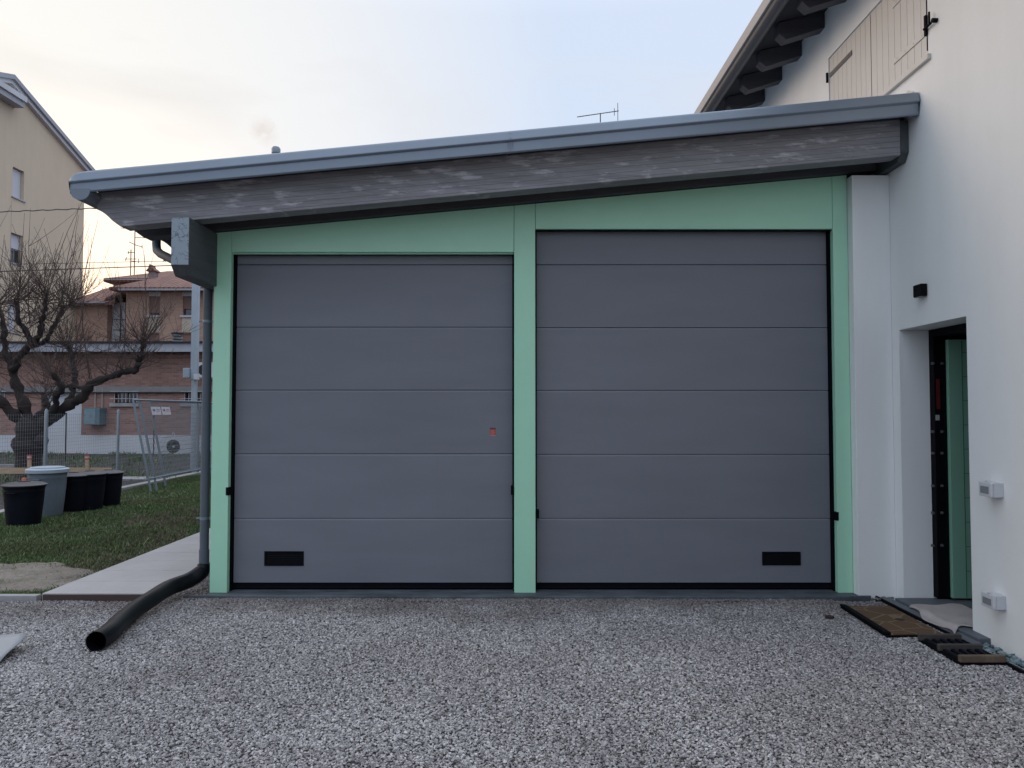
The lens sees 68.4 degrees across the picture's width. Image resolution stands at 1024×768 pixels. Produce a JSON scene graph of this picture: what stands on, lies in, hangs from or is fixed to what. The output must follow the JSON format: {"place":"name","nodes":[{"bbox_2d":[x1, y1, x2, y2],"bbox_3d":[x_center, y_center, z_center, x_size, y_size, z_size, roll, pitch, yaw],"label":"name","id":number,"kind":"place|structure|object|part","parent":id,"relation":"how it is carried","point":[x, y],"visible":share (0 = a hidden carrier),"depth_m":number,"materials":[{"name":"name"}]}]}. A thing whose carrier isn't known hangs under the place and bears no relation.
{"place":"outdoors","nodes":[
{"label":"outdoors","id":0,"kind":"place"},
{"bbox_2d":[0,208,94,212],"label":"overhead cable","id":1,"kind":"object","parent":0,"point":[47,210],"visible":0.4,"depth_m":22.18,"materials":[{"name":"metal"}]},
{"bbox_2d":[0,452,210,600],"bbox_3d":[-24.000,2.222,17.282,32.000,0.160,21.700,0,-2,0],"label":"rough ground","id":2,"kind":"structure","parent":0,"point":[4,458],"depth_m":22.94,"materials":[{"name":"soil"}]},
{"bbox_2d":[0,464,13,466],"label":"timber plank","id":3,"kind":"object","parent":2,"relation":"on","point":[9,465],"depth_m":20.55,"materials":[{"name":"wood"}]},
{"bbox_2d":[0,594,40,601],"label":"kerb","id":4,"kind":"structure","parent":2,"relation":"on","point":[19,597],"depth_m":6.34,"materials":[{"name":"concrete"}]},
{"bbox_2d":[0,72,94,340],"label":"apartment block","id":5,"kind":"structure","parent":2,"relation":"on","point":[43,160],"depth_m":37.53,"materials":[{"name":"beige paint"}]},
{"bbox_2d":[7,301,19,333],"bbox_3d":[-23.890,-3.200,35.919,0.300,1.575,0.915,0,-2,0],"label":"window","id":6,"kind":"structure","parent":5,"relation":"in","point":[10,310],"depth_m":36.00,"materials":[{"name":"grey glass"}]},
{"bbox_2d":[10,234,24,266],"bbox_3d":[-23.890,-6.458,36.191,0.300,1.489,1.033,0,-2,0],"label":"window","id":7,"kind":"structure","parent":5,"relation":"in","point":[14,240],"depth_m":36.26,"materials":[{"name":"white glass"}]},
{"bbox_2d":[11,169,25,202],"bbox_3d":[-23.890,-9.618,36.318,0.300,1.494,1.000,0,-2,0],"label":"window","id":8,"kind":"structure","parent":5,"relation":"in","point":[16,174],"depth_m":36.40,"materials":[{"name":"white glass"}]},
{"bbox_2d":[0,265,170,271],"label":"overhead cable","id":9,"kind":"object","parent":5,"relation":"attached to","point":[101,267],"visible":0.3,"depth_m":34.19,"materials":[{"name":"metal"}]},
{"bbox_2d":[39,261,159,263],"bbox_3d":[-17.137,-5.901,36.230,24.988,0.533,0.022,0,-2,0],"label":"overhead cable","id":10,"kind":"object","parent":5,"relation":"attached to","point":[105,262],"visible":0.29,"depth_m":36.22,"materials":[{"name":"metal"}]},
{"bbox_2d":[0,455,111,473],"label":"batter board","id":11,"kind":"object","parent":2,"relation":"on","point":[16,470],"visible":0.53,"depth_m":16.14,"materials":[{"name":"red paint"}]},
{"bbox_2d":[64,413,66,460],"bbox_3d":[-13.982,1.661,23.591,0.041,1.527,0.041,1,-2,-22],"label":"steel post","id":12,"kind":"object","parent":2,"relation":"on","point":[65,435],"visible":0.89,"depth_m":23.58,"materials":[{"name":"metal"}]},
{"bbox_2d":[75,288,125,340],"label":"side wing house","id":13,"kind":"structure","parent":2,"relation":"on","point":[92,314],"depth_m":41.17,"materials":[{"name":"orange brick"}]},
{"bbox_2d":[0,205,202,480],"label":"bare tree","id":14,"kind":"object","parent":2,"relation":"on","point":[56,408],"visible":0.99,"depth_m":17.86,"materials":[{"name":"brown plant"}]},
{"bbox_2d":[0,450,211,492],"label":"weeds","id":15,"kind":"object","parent":2,"relation":"on","point":[139,458],"visible":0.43,"depth_m":22.35,"materials":[{"name":"green plant"}]},
{"bbox_2d":[0,409,211,513],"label":"wire fence","id":16,"kind":"object","parent":2,"relation":"on","point":[45,443],"visible":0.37,"depth_m":14.43,"materials":[{"name":"metal"}]},
{"bbox_2d":[0,341,212,453],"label":"brick outbuilding","id":17,"kind":"structure","parent":2,"relation":"on","point":[167,381],"depth_m":28.69,"materials":[{"name":"brown brick"}]},
{"bbox_2d":[43,393,81,452],"bbox_3d":[-17.169,1.474,28.786,1.549,2.328,0.040,0,-2,0],"label":"roller door","id":18,"kind":"structure","parent":17,"relation":"in","point":[76,429],"depth_m":28.75,"materials":[{"name":"white paint"}]},
{"bbox_2d":[84,387,106,424],"bbox_3d":[-15.734,0.832,28.431,0.593,1.415,0.509,0,-2,0],"label":"meter cabinet","id":19,"kind":"object","parent":17,"relation":"attached to","point":[95,412],"visible":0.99,"depth_m":28.18,"materials":[{"name":"grey metal"}]},
{"bbox_3d":[-15.796,1.215,28.168,0.410,0.570,0.011,0,-2,0],"label":"cabinet door","id":20,"kind":"part","parent":19,"relation":"part of","materials":[{"name":"grey metal"}]},
{"bbox_2d":[109,391,138,405],"bbox_3d":[-14.746,0.506,28.755,1.109,0.705,0.290,0,-2,0],"label":"window","id":21,"kind":"structure","parent":17,"relation":"in","point":[123,399],"depth_m":28.66,"materials":[{"name":"white glass"}]},
{"bbox_2d":[171,332,183,340],"bbox_3d":[-13.323,-1.796,29.982,0.480,0.560,0.480,0,-2,0],"label":"roof vent","id":22,"kind":"object","parent":17,"relation":"on","point":[176,334],"visible":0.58,"depth_m":29.86,"materials":[{"name":"grey metal"}]},
{"bbox_2d":[180,391,201,405],"bbox_3d":[-12.058,0.506,28.755,1.128,0.705,0.290,0,-2,0],"label":"window","id":23,"kind":"structure","parent":17,"relation":"in","point":[199,395],"depth_m":28.67,"materials":[{"name":"white glass"}]},
{"bbox_2d":[199,362,212,378],"bbox_3d":[-11.564,-0.500,28.523,0.631,0.626,0.419,0,-2,0],"label":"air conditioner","id":24,"kind":"object","parent":17,"relation":"attached to","point":[200,370],"visible":0.27,"depth_m":28.33,"materials":[{"name":"white plastic"}]},
{"bbox_2d":[122,477,160,480],"bbox_3d":[-8.799,2.164,17.134,1.598,0.065,0.600,0,-2,0],"label":"concrete strip","id":25,"kind":"object","parent":2,"relation":"on","point":[132,478],"visible":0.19,"depth_m":16.92,"materials":[{"name":"grey concrete"}]},
{"bbox_2d":[104,264,213,340],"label":"brick house","id":26,"kind":"structure","parent":2,"relation":"on","point":[167,283],"depth_m":40.17,"materials":[{"name":"brown brick"}]},
{"bbox_2d":[125,249,134,274],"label":"aerial mast","id":27,"kind":"object","parent":26,"relation":"attached to","point":[128,252],"visible":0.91,"depth_m":49.30,"materials":[{"name":"metal"}]},
{"bbox_2d":[123,228,143,274],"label":"aerial mast","id":28,"kind":"object","parent":26,"relation":"attached to","point":[134,261],"visible":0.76,"depth_m":49.82,"materials":[{"name":"metal"}]},
{"bbox_2d":[147,292,160,331],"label":"window","id":29,"kind":"structure","parent":26,"relation":"in","point":[151,294],"depth_m":40.27,"materials":[{"name":"grey glass"}]},
{"bbox_2d":[150,333,159,340],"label":"window","id":30,"kind":"structure","parent":26,"relation":"in","point":[156,334],"depth_m":40.22,"materials":[{"name":"glass"}]},
{"bbox_2d":[180,292,191,331],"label":"window","id":31,"kind":"structure","parent":26,"relation":"in","point":[187,295],"depth_m":40.18,"materials":[{"name":"beige glass"}]},
{"bbox_2d":[183,333,190,340],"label":"window","id":32,"kind":"structure","parent":26,"relation":"in","point":[187,337],"depth_m":40.22,"materials":[{"name":"glass"}]},
{"bbox_2d":[166,431,179,452],"bbox_3d":[-12.392,2.134,27.557,0.498,0.799,0.074,0,-2,0],"label":"hose coil","id":33,"kind":"object","parent":2,"relation":"on","point":[175,441],"visible":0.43,"depth_m":27.53,"materials":[{"name":"black rubber"}]},
{"bbox_2d":[183,283,199,471],"bbox_3d":[-8.483,-0.850,19.984,0.410,6.350,0.283,0,-2,0],"label":"utility pole","id":34,"kind":"object","parent":2,"relation":"on","point":[192,373],"visible":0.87,"depth_m":19.97,"materials":[{"name":"metal"}]},
{"bbox_2d":[68,92,919,602],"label":"garage","id":35,"kind":"structure","parent":2,"relation":"on","point":[604,360],"depth_m":6.62,"materials":[{"name":"green paint"}]},
{"bbox_2d":[85,564,209,651],"bbox_3d":[-2.807,1.671,5.851,0.274,0.273,1.728,0,-2,0],"label":"drain pipe","id":36,"kind":"object","parent":35,"relation":"attached to","point":[113,628],"visible":0.98,"depth_m":5.71,"materials":[{"name":"black plastic"}]},
{"bbox_2d":[226,255,513,590],"bbox_3d":[-1.220,0.300,6.631,2.535,3.008,0.186,0,-2,0],"label":"sectional door","id":37,"kind":"structure","parent":35,"relation":"in","point":[372,422],"depth_m":6.65,"materials":[{"name":"grey metal"}]},
{"bbox_2d":[535,232,838,590],"bbox_3d":[1.508,0.198,6.634,2.667,3.212,0.186,0,-2,0],"label":"sectional door","id":38,"kind":"structure","parent":35,"relation":"in","point":[684,395],"depth_m":6.66,"materials":[{"name":"grey metal"}]},
{"bbox_2d":[694,0,1023,659],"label":"white house","id":39,"kind":"structure","parent":2,"relation":"on","point":[937,400],"depth_m":6.21,"materials":[{"name":"paint"}]},
{"bbox_2d":[913,283,926,297],"bbox_3d":[3.243,-0.740,5.980,0.056,0.100,0.120,0,-2,0],"label":"wall lamp","id":40,"kind":"object","parent":39,"relation":"attached to","point":[919,290],"visible":1,"depth_m":5.94,"materials":[{"name":"black metal"}]},
{"bbox_2d":[928,323,971,598],"bbox_3d":[3.980,0.643,5.850,1.038,2.228,0.937,0,-2,0],"label":"entrance door","id":41,"kind":"structure","parent":39,"relation":"in","point":[948,378],"depth_m":6.23,"materials":[{"name":"black metal"}]},
{"bbox_2d":[979,480,1002,497],"bbox_3d":[3.226,0.705,5.073,0.090,0.110,0.134,0,-2,0],"label":"socket box","id":42,"kind":"object","parent":39,"relation":"attached to","point":[991,489],"visible":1,"depth_m":5.01,"materials":[{"name":"white plastic"}]},
{"bbox_2d":[980,486,988,493],"bbox_3d":[3.183,0.712,5.074,0.003,0.048,0.088,0,-2,0],"label":"cover window","id":43,"kind":"structure","parent":42,"relation":"in","point":[983,489],"depth_m":5.07,"materials":[{"name":"grey plastic"}]},
{"bbox_2d":[981,591,1005,609],"bbox_3d":[3.226,1.447,5.047,0.090,0.105,0.134,0,-2,0],"label":"socket box","id":44,"kind":"object","parent":39,"relation":"attached to","point":[993,600],"visible":1,"depth_m":4.99,"materials":[{"name":"white plastic"}]},
{"bbox_2d":[982,596,990,605],"bbox_3d":[3.183,1.454,5.048,0.003,0.043,0.088,0,-2,0],"label":"cover window","id":45,"kind":"structure","parent":44,"relation":"in","point":[985,600],"depth_m":5.05,"materials":[{"name":"grey plastic"}]},
{"bbox_2d":[0,474,210,597],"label":"lawn","id":46,"kind":"structure","parent":0,"point":[91,524],"depth_m":10.00,"materials":[{"name":"green plant"}]},
{"bbox_2d":[0,481,47,526],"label":"dustbin","id":47,"kind":"object","parent":46,"relation":"on","point":[23,502],"visible":0.97,"depth_m":10.16,"materials":[{"name":"black plastic"}]},
{"bbox_2d":[25,466,69,516],"bbox_3d":[-7.001,1.608,11.342,0.583,0.727,0.610,0,-2,0],"label":"dustbin","id":48,"kind":"object","parent":46,"relation":"on","point":[54,478],"visible":0.84,"depth_m":11.18,"materials":[{"name":"grey plastic"}]},
{"bbox_2d":[0,562,97,598],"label":"dirt patch","id":49,"kind":"object","parent":46,"relation":"on","point":[35,576],"visible":0.73,"depth_m":7.17,"materials":[{"name":"brown soil"}]},
{"bbox_2d":[63,472,87,511],"bbox_3d":[-6.900,1.687,11.852,0.514,0.605,0.547,0,-2,0],"label":"dustbin","id":50,"kind":"object","parent":46,"relation":"on","point":[75,494],"visible":0.7,"depth_m":11.69,"materials":[{"name":"black plastic"}]},
{"bbox_2d":[79,470,107,509],"bbox_3d":[-6.749,1.688,12.034,0.514,0.615,0.547,0,-2,0],"label":"dustbin","id":51,"kind":"object","parent":46,"relation":"on","point":[96,482],"visible":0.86,"depth_m":11.90,"materials":[{"name":"black plastic"}]},
{"bbox_2d":[100,469,124,505],"bbox_3d":[-6.727,1.719,12.545,0.480,0.590,0.480,2,-3,-40],"label":"dustbin","id":52,"kind":"object","parent":46,"relation":"on","point":[113,488],"visible":0.73,"depth_m":12.42,"materials":[{"name":"black plastic"}]},
{"bbox_2d":[132,399,211,491],"bbox_3d":[-7.170,1.251,16.336,0.419,1.802,3.542,0,-2,0],"label":"site fence panel","id":53,"kind":"object","parent":46,"relation":"on","point":[141,440],"visible":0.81,"depth_m":15.59,"materials":[{"name":"metal"}]},
{"bbox_2d":[138,401,211,489],"bbox_3d":[-7.210,1.262,16.666,0.419,1.802,3.542,0,-2,0],"label":"site fence panel","id":54,"kind":"object","parent":46,"relation":"on","point":[145,429],"visible":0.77,"depth_m":15.43,"materials":[{"name":"metal"}]},
{"bbox_2d":[149,401,211,485],"bbox_3d":[-7.320,1.295,17.315,0.399,1.782,3.542,0,-2,0],"label":"site fence panel","id":55,"kind":"object","parent":46,"relation":"on","point":[164,478],"visible":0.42,"depth_m":16.45,"materials":[{"name":"metal"}]},
{"bbox_2d":[197,402,211,473],"bbox_3d":[-7.200,1.369,19.414,0.399,1.782,3.542,0,-2,0],"label":"site fence panel","id":56,"kind":"object","parent":46,"relation":"on","point":[200,419],"visible":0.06,"depth_m":17.68,"materials":[{"name":"metal"}]},
{"bbox_2d":[42,528,210,597],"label":"path","id":57,"kind":"structure","parent":0,"point":[144,573],"depth_m":7.14,"materials":[{"name":"concrete"}]},
{"bbox_2d":[0,0,762,295],"label":"sky","id":58,"kind":"structure","parent":0,"point":[130,83],"materials":[{"name":"white"}]},
{"bbox_2d":[0,572,1023,767],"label":"gravel","id":59,"kind":"structure","parent":0,"point":[177,680],"depth_m":4.32,"materials":[{"name":"grey gravel"}]},
{"bbox_2d":[0,633,27,660],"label":"plastic sheet","id":60,"kind":"object","parent":59,"relation":"on","point":[9,643],"visible":1,"depth_m":4.95,"materials":[{"name":"white plastic"}]},
{"bbox_2d":[840,604,939,637],"bbox_3d":[2.842,1.779,5.685,0.435,0.034,0.808,0,-2,0],"label":"doormat","id":61,"kind":"object","parent":59,"relation":"on","point":[888,621],"visible":0.94,"depth_m":5.61,"materials":[{"name":"brown wood"}]},
{"bbox_2d":[883,597,980,643],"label":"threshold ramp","id":62,"kind":"structure","parent":59,"relation":"on","point":[964,637],"depth_m":5.85,"materials":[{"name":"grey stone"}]},
{"bbox_2d":[875,596,1023,674],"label":"edging strip","id":63,"kind":"object","parent":59,"relation":"on","point":[1008,664],"visible":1,"depth_m":5.61,"materials":[{"name":"black metal"}]},
{"bbox_2d":[918,633,1005,664],"bbox_3d":[2.944,1.739,4.952,0.298,0.058,0.482,0,-2,0],"label":"boot grate","id":64,"kind":"object","parent":59,"relation":"on","point":[954,647],"visible":1,"depth_m":4.94,"materials":[{"name":"black rubber"}]},
{"label":"gravel yard","id":65,"kind":"structure","parent":0,"visible":0},
{"bbox_2d":[42,594,142,601],"bbox_3d":[-3.490,1.815,6.311,0.880,0.098,0.018,0,-2,0],"label":"path formwork board","id":66,"kind":"object","parent":65,"relation":"on","point":[97,597],"visible":0.43,"depth_m":6.30,"materials":[{"name":"grey concrete"}]},
{"bbox_2d":[895,598,990,644],"bbox_3d":[3.395,1.795,5.700,0.420,0.074,1.120,0,-2,0],"label":"entrance step","id":67,"kind":"object","parent":65,"relation":"on","point":[970,632],"visible":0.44,"depth_m":6.08,"materials":[{"name":"grey concrete"}]},
{"bbox_2d":[909,603,972,632],"bbox_3d":[3.345,1.758,5.654,0.500,0.038,0.775,0,-2,0],"label":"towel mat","id":68,"kind":"object","parent":67,"relation":"on","point":[953,617],"visible":0.69,"depth_m":5.71,"materials":[{"name":"grey fabric"}]},
{"bbox_2d":[870,596,1023,669],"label":"decorative stones","id":69,"kind":"object","parent":65,"relation":"on","point":[1013,659],"visible":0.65,"depth_m":4.93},
{"bbox_3d":[4.000,-1.802,22.077,8.800,8.300,6.800,0,-2,0],"label":"rear house","id":70,"kind":"object","parent":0,"visible":0},
{"bbox_2d":[577,103,618,121],"bbox_3d":[2.542,-7.087,22.264,1.228,2.477,0.100,0,-2,0],"label":"television aerial","id":71,"kind":"object","parent":70,"relation":"attached to","point":[614,111],"visible":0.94,"depth_m":22.29,"materials":[{"name":"metal"}]}
]}

